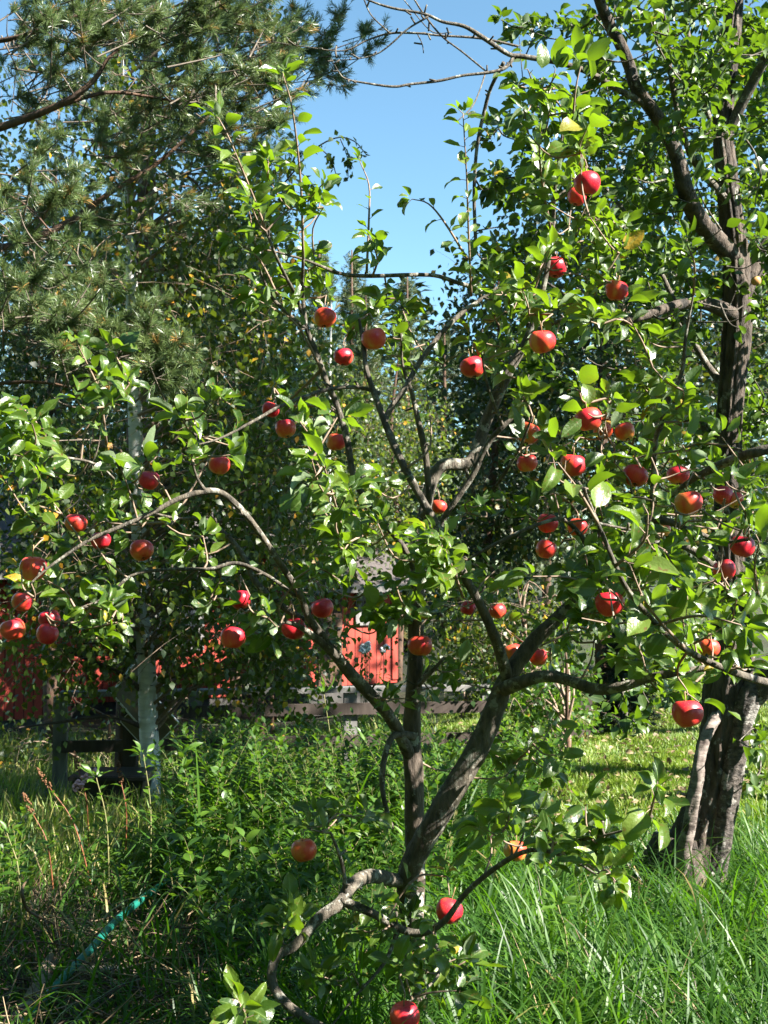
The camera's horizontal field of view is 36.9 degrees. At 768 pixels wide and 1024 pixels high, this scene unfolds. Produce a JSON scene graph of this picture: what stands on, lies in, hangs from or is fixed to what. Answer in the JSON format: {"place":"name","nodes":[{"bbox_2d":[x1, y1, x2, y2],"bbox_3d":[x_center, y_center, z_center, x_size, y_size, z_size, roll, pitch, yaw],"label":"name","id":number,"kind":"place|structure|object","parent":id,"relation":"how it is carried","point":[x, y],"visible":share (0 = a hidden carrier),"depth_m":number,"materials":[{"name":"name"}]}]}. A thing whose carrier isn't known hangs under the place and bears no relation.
{"place":"outdoors","nodes":[
{"label":"outdoors","id":0,"kind":"place"},
{"bbox_2d":[0,708,767,1023],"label":"tall grass","id":1,"kind":"structure","parent":0,"point":[652,965],"depth_m":3.87,"materials":[{"name":"plant"}]},
{"bbox_2d":[0,564,767,1023],"bbox_3d":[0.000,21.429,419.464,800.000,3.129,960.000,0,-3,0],"label":"ground","id":2,"kind":"structure","parent":0,"point":[86,726],"depth_m":10.13,"materials":[{"name":"plant"}]},
{"bbox_2d":[0,819,30,949],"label":"spirea plant","id":3,"kind":"object","parent":2,"relation":"on","point":[16,862],"visible":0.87,"depth_m":4.58,"materials":[{"name":"green plant"}]},
{"bbox_2d":[3,946,63,1023],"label":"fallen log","id":4,"kind":"object","parent":2,"relation":"on","point":[51,956],"visible":0.37,"depth_m":3.99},
{"bbox_2d":[0,223,70,469],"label":"distant pine","id":5,"kind":"object","parent":2,"relation":"on","point":[3,371],"visible":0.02,"depth_m":33.95,"materials":[{"name":"green plant"}]},
{"bbox_2d":[21,878,58,949],"bbox_3d":[-1.180,1.465,4.101,0.079,0.495,0.835,0,-3,-7],"label":"curled straw","id":6,"kind":"object","parent":2,"relation":"on","point":[25,904],"visible":0.92,"depth_m":3.75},
{"bbox_2d":[22,792,59,906],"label":"spirea plant","id":7,"kind":"object","parent":2,"relation":"on","point":[44,832],"visible":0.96,"depth_m":5.19,"materials":[{"name":"green plant"}]},
{"bbox_2d":[0,473,92,733],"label":"red cabin","id":8,"kind":"object","parent":2,"relation":"on","point":[37,703],"visible":0.05,"depth_m":17.60,"materials":[{"name":"wood"}]},
{"bbox_2d":[36,767,94,897],"bbox_3d":[-1.486,1.505,5.373,0.307,0.610,0.141,0,-3,0],"label":"spirea plant","id":9,"kind":"object","parent":2,"relation":"on","point":[71,810],"visible":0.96,"depth_m":5.38,"materials":[{"name":"green plant"}]},
{"bbox_2d":[67,767,96,863],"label":"spirea plant","id":10,"kind":"object","parent":2,"relation":"on","point":[80,784],"visible":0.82,"depth_m":5.99,"materials":[{"name":"green plant"}]},
{"bbox_2d":[0,672,165,775],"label":"garden bush","id":11,"kind":"object","parent":2,"relation":"on","point":[36,749],"visible":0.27,"depth_m":11.88,"materials":[{"name":"green plant"}]},
{"bbox_2d":[0,69,195,748],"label":"background tree","id":12,"kind":"object","parent":2,"relation":"on","point":[15,370],"visible":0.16,"depth_m":14.21,"materials":[{"name":"green plant"}]},
{"bbox_2d":[79,755,118,904],"bbox_3d":[-1.282,1.445,5.175,0.188,0.692,0.131,0,-3,0],"label":"spirea plant","id":13,"kind":"object","parent":2,"relation":"on","point":[86,768],"visible":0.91,"depth_m":5.18,"materials":[{"name":"green plant"}]},
{"bbox_2d":[67,961,136,979],"bbox_3d":[-1.014,1.650,4.121,0.289,0.058,0.056,-1,-3,22],"label":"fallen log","id":14,"kind":"object","parent":2,"relation":"on","point":[80,968],"visible":0.21,"depth_m":4.11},
{"bbox_2d":[19,862,194,1023],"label":"garden hose","id":15,"kind":"object","parent":2,"relation":"on","point":[109,928],"visible":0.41,"depth_m":4.23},
{"bbox_2d":[68,767,156,811],"bbox_3d":[-2.024,2.080,8.603,0.570,0.273,0.430,0,-3,0],"label":"plastic tub","id":16,"kind":"object","parent":2,"relation":"on","point":[109,779],"visible":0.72,"depth_m":8.43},
{"bbox_2d":[115,760,137,861],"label":"spirea plant","id":17,"kind":"object","parent":2,"relation":"on","point":[125,789],"visible":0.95,"depth_m":5.79,"materials":[{"name":"green plant"}]},
{"bbox_2d":[126,740,158,907],"bbox_3d":[-1.073,1.410,5.204,0.176,0.762,0.159,-1,-3,13],"label":"spirea plant","id":18,"kind":"object","parent":2,"relation":"on","point":[151,747],"visible":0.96,"depth_m":5.18,"materials":[{"name":"green plant"}]},
{"bbox_2d":[111,653,178,766],"bbox_3d":[-1.984,1.808,9.464,0.554,1.284,0.353,1,-3,-18],"label":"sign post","id":19,"kind":"object","parent":2,"relation":"on","point":[130,733],"visible":0.25,"depth_m":9.43,"materials":[{"name":"brown wood"}]},
{"bbox_2d":[0,0,325,523],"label":"pine tree","id":20,"kind":"object","parent":2,"relation":"on","point":[154,343],"visible":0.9,"depth_m":6.67,"materials":[{"name":"green plant"}]},
{"bbox_2d":[30,180,315,734],"bbox_3d":[-3.400,-0.927,18.419,5.257,9.052,4.636,0,-3,0],"label":"background tree","id":21,"kind":"object","parent":2,"relation":"on","point":[164,698],"visible":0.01,"depth_m":17.88,"materials":[{"name":"green plant"}]},
{"bbox_2d":[168,739,201,862],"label":"spirea plant","id":22,"kind":"object","parent":2,"relation":"on","point":[192,747],"visible":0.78,"depth_m":5.38,"materials":[{"name":"green plant"}]},
{"bbox_2d":[112,677,263,762],"bbox_3d":[-2.031,2.515,12.390,2.134,1.543,2.125,1,-3,-27],"label":"garden bush","id":23,"kind":"object","parent":2,"relation":"on","point":[179,716],"visible":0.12,"depth_m":12.24,"materials":[{"name":"green plant"}]},
{"bbox_2d":[71,505,318,717],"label":"red barn","id":24,"kind":"structure","parent":2,"relation":"on","point":[110,702],"depth_m":23.24,"materials":[{"name":"wood"}]},
{"bbox_2d":[0,0,392,766],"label":"pine tree","id":25,"kind":"object","parent":2,"relation":"on","point":[322,64],"visible":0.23,"depth_m":10.22,"materials":[{"name":"green plant"}]},
{"bbox_2d":[0,0,398,804],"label":"birch tree","id":26,"kind":"object","parent":2,"relation":"on","point":[148,642],"visible":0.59,"depth_m":8.79,"materials":[{"name":"green plant"}]},
{"bbox_2d":[0,697,450,890],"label":"rough grass","id":27,"kind":"structure","parent":2,"relation":"on","point":[10,814],"depth_m":7.85,"materials":[{"name":"plant"}]},
{"bbox_2d":[153,211,363,735],"bbox_3d":[-2.010,-0.573,15.564,3.644,7.483,4.711,0,-3,0],"label":"background tree","id":28,"kind":"object","parent":2,"relation":"on","point":[216,331],"visible":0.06,"depth_m":14.83,"materials":[{"name":"green plant"}]},
{"bbox_2d":[204,605,353,751],"bbox_3d":[-1.093,1.838,12.758,1.979,1.968,2.059,-2,-3,40],"label":"garden bush","id":29,"kind":"object","parent":2,"relation":"on","point":[309,699],"visible":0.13,"depth_m":12.42,"materials":[{"name":"green plant"}]},
{"bbox_2d":[230,542,408,715],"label":"red cottage","id":30,"kind":"structure","parent":2,"relation":"on","point":[373,667],"depth_m":20.08,"materials":[{"name":"red painted wood"},{"name":"grey wood"},{"name":"stone"}]},
{"bbox_2d":[318,599,342,685],"bbox_3d":[-0.913,2.243,19.731,0.450,1.500,0.078,1,-3,-30],"label":"door","id":31,"kind":"structure","parent":30,"relation":"in","point":[338,613],"depth_m":19.75,"materials":[{"name":"brown wood"}]},
{"bbox_2d":[52,683,592,789],"bbox_3d":[-0.480,2.095,10.248,4.791,1.061,0.168,0,-3,-8],"label":"wooden fence","id":32,"kind":"object","parent":2,"relation":"on","point":[59,766],"visible":0.42,"depth_m":10.12,"materials":[{"name":"grey wood"}]},
{"bbox_2d":[306,674,341,792],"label":"spirea plant","id":33,"kind":"object","parent":2,"relation":"on","point":[323,688],"visible":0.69,"depth_m":5.59,"materials":[{"name":"green plant"}]},
{"bbox_2d":[264,301,418,715],"bbox_3d":[-1.156,-0.019,20.994,3.666,7.674,4.981,1,-3,-21],"label":"background birch","id":34,"kind":"object","parent":2,"relation":"on","point":[329,369],"visible":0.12,"depth_m":20.65,"materials":[{"name":"green plant"}]},
{"bbox_2d":[287,240,407,640],"bbox_3d":[-1.742,-1.030,30.146,4.457,12.160,4.131,-2,-3,35],"label":"distant pine","id":35,"kind":"object","parent":2,"relation":"on","point":[323,274],"visible":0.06,"depth_m":30.11,"materials":[{"name":"green plant"}]},
{"bbox_2d":[326,250,412,542],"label":"distant pine","id":36,"kind":"object","parent":2,"relation":"on","point":[350,286],"visible":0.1,"depth_m":34.16,"materials":[{"name":"green plant"}]},
{"bbox_2d":[358,641,390,715],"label":"white flower plant","id":37,"kind":"object","parent":2,"relation":"on","point":[365,649],"visible":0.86,"depth_m":17.48,"materials":[{"name":"green plant"}]},
{"bbox_2d":[0,707,767,1023],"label":"thicket","id":38,"kind":"object","parent":2,"relation":"on","point":[223,783],"visible":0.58,"depth_m":5.22,"materials":[{"name":"green plant"}]},
{"bbox_2d":[0,24,767,1023],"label":"apple tree","id":39,"kind":"object","parent":2,"relation":"on","point":[614,566],"visible":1,"depth_m":3.10,"materials":[{"name":"green plant"}]},
{"bbox_2d":[0,610,25,640],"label":"apple","id":40,"kind":"object","parent":39,"relation":"hanging from","point":[13,629],"visible":1,"depth_m":3.15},
{"bbox_2d":[11,591,32,611],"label":"apple","id":41,"kind":"object","parent":39,"relation":"attached to","point":[19,598],"visible":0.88,"depth_m":3.73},
{"bbox_2d":[19,545,46,580],"bbox_3d":[-0.952,0.137,3.114,0.073,0.098,0.070,-4,10,-31],"label":"apple","id":42,"kind":"object","parent":39,"relation":"attached to","point":[29,567],"visible":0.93,"depth_m":3.09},
{"bbox_2d":[36,619,58,644],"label":"apple","id":43,"kind":"object","parent":39,"relation":"hanging from","point":[47,633],"visible":0.94,"depth_m":3.67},
{"bbox_2d":[38,601,60,626],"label":"apple","id":44,"kind":"object","parent":39,"relation":"hanging from","point":[54,615],"visible":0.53,"depth_m":3.73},
{"bbox_2d":[64,505,87,532],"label":"apple","id":45,"kind":"object","parent":39,"relation":"hanging from","point":[78,522],"visible":0.81,"depth_m":3.68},
{"bbox_2d":[90,528,110,548],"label":"apple","id":46,"kind":"object","parent":39,"relation":"hanging from","point":[103,542],"visible":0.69,"depth_m":3.73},
{"bbox_2d":[130,534,153,560],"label":"apple","id":47,"kind":"object","parent":39,"relation":"hanging from","point":[141,550],"visible":1,"depth_m":3.53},
{"bbox_2d":[138,467,159,489],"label":"apple","id":48,"kind":"object","parent":39,"relation":"attached to","point":[147,480],"visible":0.93,"depth_m":3.72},
{"bbox_2d":[208,450,229,474],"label":"apple","id":49,"kind":"object","parent":39,"relation":"attached to","point":[219,465],"visible":0.89,"depth_m":3.67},
{"bbox_2d":[220,616,245,648],"bbox_3d":[-0.430,0.345,3.292,0.073,0.097,0.070,7,-12,0],"label":"apple","id":50,"kind":"object","parent":39,"relation":"attached to","point":[232,637],"visible":1,"depth_m":3.26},
{"bbox_2d":[229,583,249,608],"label":"apple","id":51,"kind":"object","parent":39,"relation":"attached to","point":[243,597],"visible":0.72,"depth_m":3.73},
{"bbox_2d":[275,413,295,437],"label":"apple","id":52,"kind":"object","parent":39,"relation":"hanging from","point":[285,428],"visible":1,"depth_m":3.73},
{"bbox_2d":[281,610,305,639],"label":"apple","id":53,"kind":"object","parent":39,"relation":"attached to","point":[290,632],"visible":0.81,"depth_m":3.26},
{"bbox_2d":[291,830,316,862],"bbox_3d":[-0.228,0.939,3.231,0.073,0.091,0.070,-13,-8,25],"label":"apple","id":54,"kind":"object","parent":39,"relation":"hanging from","point":[304,850],"visible":1,"depth_m":3.21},
{"bbox_2d":[311,594,332,617],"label":"apple","id":55,"kind":"object","parent":39,"relation":"hanging from","point":[321,608],"visible":0.99,"depth_m":3.67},
{"bbox_2d":[313,302,335,327],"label":"apple","id":56,"kind":"object","parent":39,"relation":"attached to","point":[324,317],"visible":1,"depth_m":3.68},
{"bbox_2d":[326,425,344,450],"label":"apple","id":57,"kind":"object","parent":39,"relation":"hanging from","point":[334,442],"visible":0.84,"depth_m":3.73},
{"bbox_2d":[333,342,352,365],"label":"apple","id":58,"kind":"object","parent":39,"relation":"hanging from","point":[343,356],"visible":1,"depth_m":3.73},
{"bbox_2d":[361,322,385,349],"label":"apple","id":59,"kind":"object","parent":39,"relation":"attached to","point":[374,338],"visible":1,"depth_m":3.26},
{"bbox_2d":[390,992,419,1023],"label":"apple","id":60,"kind":"object","parent":39,"relation":"hanging from","point":[401,1012],"visible":0.99,"depth_m":2.67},
{"bbox_2d":[407,625,431,656],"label":"apple","id":61,"kind":"object","parent":39,"relation":"hanging from","point":[419,645],"visible":1,"depth_m":3.33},
{"bbox_2d":[436,887,462,923],"bbox_3d":[0.176,1.047,3.063,0.073,0.097,0.070,16,-5,-21],"label":"apple","id":62,"kind":"object","parent":39,"relation":"hanging from","point":[444,906],"visible":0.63,"depth_m":3.04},
{"bbox_2d":[460,347,482,377],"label":"apple","id":63,"kind":"object","parent":39,"relation":"attached to","point":[470,367],"visible":0.94,"depth_m":3.39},
{"bbox_2d":[489,599,505,618],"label":"apple","id":64,"kind":"object","parent":39,"relation":"attached to","point":[498,611],"visible":0.97,"depth_m":3.73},
{"bbox_2d":[503,835,526,861],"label":"apple","id":65,"kind":"object","parent":39,"relation":"hanging from","point":[507,850],"visible":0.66,"depth_m":3.53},
{"bbox_2d":[517,448,537,472],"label":"apple","id":66,"kind":"object","parent":39,"relation":"attached to","point":[528,464],"visible":0.79,"depth_m":3.73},
{"bbox_2d":[518,416,539,443],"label":"apple","id":67,"kind":"object","parent":39,"relation":"attached to","point":[533,428],"visible":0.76,"depth_m":3.53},
{"bbox_2d":[530,649,546,665],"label":"apple","id":68,"kind":"object","parent":39,"relation":"hanging from","point":[539,658],"visible":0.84,"depth_m":3.73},
{"bbox_2d":[529,321,555,353],"bbox_3d":[0.421,-0.464,3.060,0.073,0.088,0.070,-14,14,-30],"label":"apple","id":69,"kind":"object","parent":39,"relation":"hanging from","point":[541,341],"visible":1,"depth_m":3.04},
{"bbox_2d":[536,532,556,558],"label":"apple","id":70,"kind":"object","parent":39,"relation":"hanging from","point":[546,549],"visible":1,"depth_m":3.73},
{"bbox_2d":[537,508,558,532],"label":"apple","id":71,"kind":"object","parent":39,"relation":"attached to","point":[549,527],"visible":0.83,"depth_m":3.73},
{"bbox_2d":[544,251,566,277],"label":"apple","id":72,"kind":"object","parent":39,"relation":"attached to","point":[558,265],"visible":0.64,"depth_m":3.68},
{"bbox_2d":[560,447,585,476],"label":"apple","id":73,"kind":"object","parent":39,"relation":"attached to","point":[575,466],"visible":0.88,"depth_m":3.15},
{"bbox_2d":[567,187,585,205],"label":"apple","id":74,"kind":"object","parent":39,"relation":"attached to","point":[574,197],"visible":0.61,"depth_m":3.73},
{"bbox_2d":[574,166,600,196],"bbox_3d":[0.540,-0.882,3.061,0.072,0.081,0.072,-6,-1,27],"label":"apple","id":75,"kind":"object","parent":39,"relation":"attached to","point":[591,181],"visible":0.96,"depth_m":3.04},
{"bbox_2d":[575,402,601,431],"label":"apple","id":76,"kind":"object","parent":39,"relation":"attached to","point":[589,423],"visible":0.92,"depth_m":2.93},
{"bbox_2d":[595,590,624,616],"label":"apple","id":77,"kind":"object","parent":39,"relation":"attached to","point":[603,607],"visible":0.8,"depth_m":2.84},
{"bbox_2d":[605,275,627,300],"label":"apple","id":78,"kind":"object","parent":39,"relation":"hanging from","point":[616,290],"visible":0.94,"depth_m":3.53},
{"bbox_2d":[614,421,634,440],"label":"apple","id":79,"kind":"object","parent":39,"relation":"hanging from","point":[624,431],"visible":0.94,"depth_m":3.73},
{"bbox_2d":[623,462,647,486],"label":"apple","id":80,"kind":"object","parent":39,"relation":"hanging from","point":[636,475],"visible":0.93,"depth_m":3.26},
{"bbox_2d":[666,464,689,484],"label":"apple","id":81,"kind":"object","parent":39,"relation":"attached to","point":[679,478],"visible":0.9,"depth_m":3.68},
{"bbox_2d":[672,691,703,727],"bbox_3d":[0.708,0.463,2.693,0.071,0.086,0.073,-4,-12,-17],"label":"apple","id":82,"kind":"object","parent":39,"relation":"hanging from","point":[687,714],"visible":1,"depth_m":2.67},
{"bbox_2d":[674,484,702,515],"bbox_3d":[0.783,-0.032,2.958,0.072,0.083,0.072,-6,4,25],"label":"apple","id":83,"kind":"object","parent":39,"relation":"hanging from","point":[687,502],"visible":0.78,"depth_m":2.93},
{"bbox_2d":[698,637,719,657],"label":"apple","id":84,"kind":"object","parent":39,"relation":"hanging from","point":[705,646],"visible":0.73,"depth_m":3.73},
{"bbox_2d":[713,485,732,504],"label":"apple","id":85,"kind":"object","parent":39,"relation":"hanging from","point":[726,493],"visible":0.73,"depth_m":3.73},
{"bbox_2d":[712,551,735,580],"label":"apple","id":86,"kind":"object","parent":39,"relation":"attached to","point":[728,567],"visible":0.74,"depth_m":3.53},
{"bbox_2d":[729,528,754,557],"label":"apple","id":87,"kind":"object","parent":39,"relation":"attached to","point":[745,549],"visible":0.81,"depth_m":3.26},
{"bbox_2d":[0,768,767,1023],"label":"dead stalks","id":88,"kind":"object","parent":2,"relation":"on","point":[55,923],"visible":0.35,"depth_m":4.07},
{"bbox_2d":[0,125,767,617],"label":"wood","id":89,"kind":"object","parent":2,"relation":"on","point":[426,329],"depth_m":43.47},
{"bbox_2d":[332,286,455,637],"bbox_3d":[-0.305,-0.641,31.059,4.229,11.005,4.092,2,-3,-35],"label":"distant pine","id":90,"kind":"object","parent":2,"relation":"on","point":[376,360],"visible":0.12,"depth_m":30.97,"materials":[{"name":"green plant"}]},
{"bbox_2d":[333,345,490,682],"bbox_3d":[0.433,-0.036,24.022,3.796,7.386,4.114,0,-3,0],"label":"background birch","id":91,"kind":"object","parent":2,"relation":"on","point":[394,491],"visible":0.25,"depth_m":23.83,"materials":[{"name":"plant"}]},
{"bbox_2d":[371,277,456,653],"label":"distant pine","id":92,"kind":"object","parent":2,"relation":"on","point":[406,287],"visible":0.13,"depth_m":36.07,"materials":[{"name":"green plant"}]},
{"bbox_2d":[388,324,506,636],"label":"distant pine","id":93,"kind":"object","parent":2,"relation":"on","point":[446,376],"visible":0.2,"depth_m":33.03,"materials":[{"name":"green plant"}]},
{"bbox_2d":[382,580,545,720],"bbox_3d":[0.994,1.508,13.625,1.805,2.137,2.611,0,-3,-10],"label":"garden bush","id":94,"kind":"object","parent":2,"relation":"on","point":[437,637],"visible":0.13,"depth_m":13.47,"materials":[{"name":"green plant"}]},
{"bbox_2d":[370,231,596,678],"bbox_3d":[1.523,-0.575,15.222,3.443,6.266,4.292,0,-3,0],"label":"background tree","id":95,"kind":"object","parent":2,"relation":"on","point":[491,532],"visible":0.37,"depth_m":14.61,"materials":[{"name":"green plant"}]},
{"bbox_2d":[449,333,564,579],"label":"distant pine","id":96,"kind":"object","parent":2,"relation":"on","point":[502,439],"visible":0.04,"depth_m":35.92,"materials":[{"name":"green plant"}]},
{"bbox_2d":[271,0,767,898],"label":"old fruit tree","id":97,"kind":"object","parent":2,"relation":"on","point":[723,750],"visible":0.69,"depth_m":5.15,"materials":[{"name":"green plant"}]},
{"bbox_2d":[424,556,615,728],"bbox_3d":[1.203,1.345,10.944,2.011,1.848,2.196,0,-3,0],"label":"garden bush","id":98,"kind":"object","parent":2,"relation":"on","point":[518,629],"visible":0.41,"depth_m":10.71,"materials":[{"name":"green plant"}]},
{"bbox_2d":[477,297,592,616],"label":"distant pine","id":99,"kind":"object","parent":2,"relation":"on","point":[546,563],"visible":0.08,"depth_m":31.83,"materials":[{"name":"green plant"}]},
{"bbox_2d":[468,635,619,759],"bbox_3d":[1.333,1.628,9.837,1.258,1.296,1.962,-1,-3,16],"label":"garden bush","id":100,"kind":"object","parent":2,"relation":"on","point":[564,707],"visible":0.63,"depth_m":9.59,"materials":[{"name":"green plant"}]},
{"bbox_2d":[541,879,585,986],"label":"spirea plant","id":101,"kind":"object","parent":2,"relation":"on","point":[568,899],"visible":0.85,"depth_m":3.69,"materials":[{"name":"green plant"}]},
{"bbox_2d":[553,237,664,592],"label":"distant pine","id":102,"kind":"object","parent":2,"relation":"on","point":[620,362],"visible":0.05,"depth_m":33.93,"materials":[{"name":"green plant"}]},
{"bbox_2d":[475,90,749,678],"bbox_3d":[3.011,-1.583,14.480,4.046,7.849,4.128,0,-3,0],"label":"background tree","id":103,"kind":"object","parent":2,"relation":"on","point":[603,359],"visible":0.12,"depth_m":13.78,"materials":[{"name":"green plant"}]},
{"bbox_2d":[587,611,665,733],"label":"young spruce","id":104,"kind":"object","parent":2,"relation":"on","point":[611,678],"visible":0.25,"depth_m":10.84,"materials":[{"name":"plant"}]},
{"bbox_2d":[620,268,714,590],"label":"distant pine","id":105,"kind":"object","parent":2,"relation":"on","point":[691,320],"depth_m":36.03,"materials":[{"name":"green plant"}]},
{"bbox_2d":[586,584,767,690],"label":"garden bush","id":106,"kind":"object","parent":2,"relation":"on","point":[701,635],"visible":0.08,"depth_m":13.48,"materials":[{"name":"green plant"}]},
{"bbox_2d":[627,0,767,614],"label":"background tree","id":107,"kind":"object","parent":2,"relation":"on","point":[763,340],"visible":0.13,"depth_m":15.00,"materials":[{"name":"green plant"}]},
{"bbox_2d":[678,204,767,560],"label":"distant pine","id":108,"kind":"object","parent":2,"relation":"on","point":[747,506],"depth_m":33.08,"materials":[{"name":"green plant"}]},
{"bbox_2d":[699,0,767,241],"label":"shade tree","id":109,"kind":"object","parent":2,"relation":"on","point":[764,79],"visible":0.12,"depth_m":7.14,"materials":[{"name":"green plant"}]},
{"bbox_2d":[0,0,767,563],"label":"sky","id":110,"kind":"structure","parent":0,"point":[403,131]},
{"bbox_2d":[440,671,767,866],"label":"lawn grass","id":111,"kind":"structure","parent":0,"point":[624,784],"depth_m":8.79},
{"bbox_2d":[445,700,767,819],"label":"fallen leaves","id":112,"kind":"object","parent":111,"relation":"on","point":[668,759],"visible":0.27,"depth_m":8.70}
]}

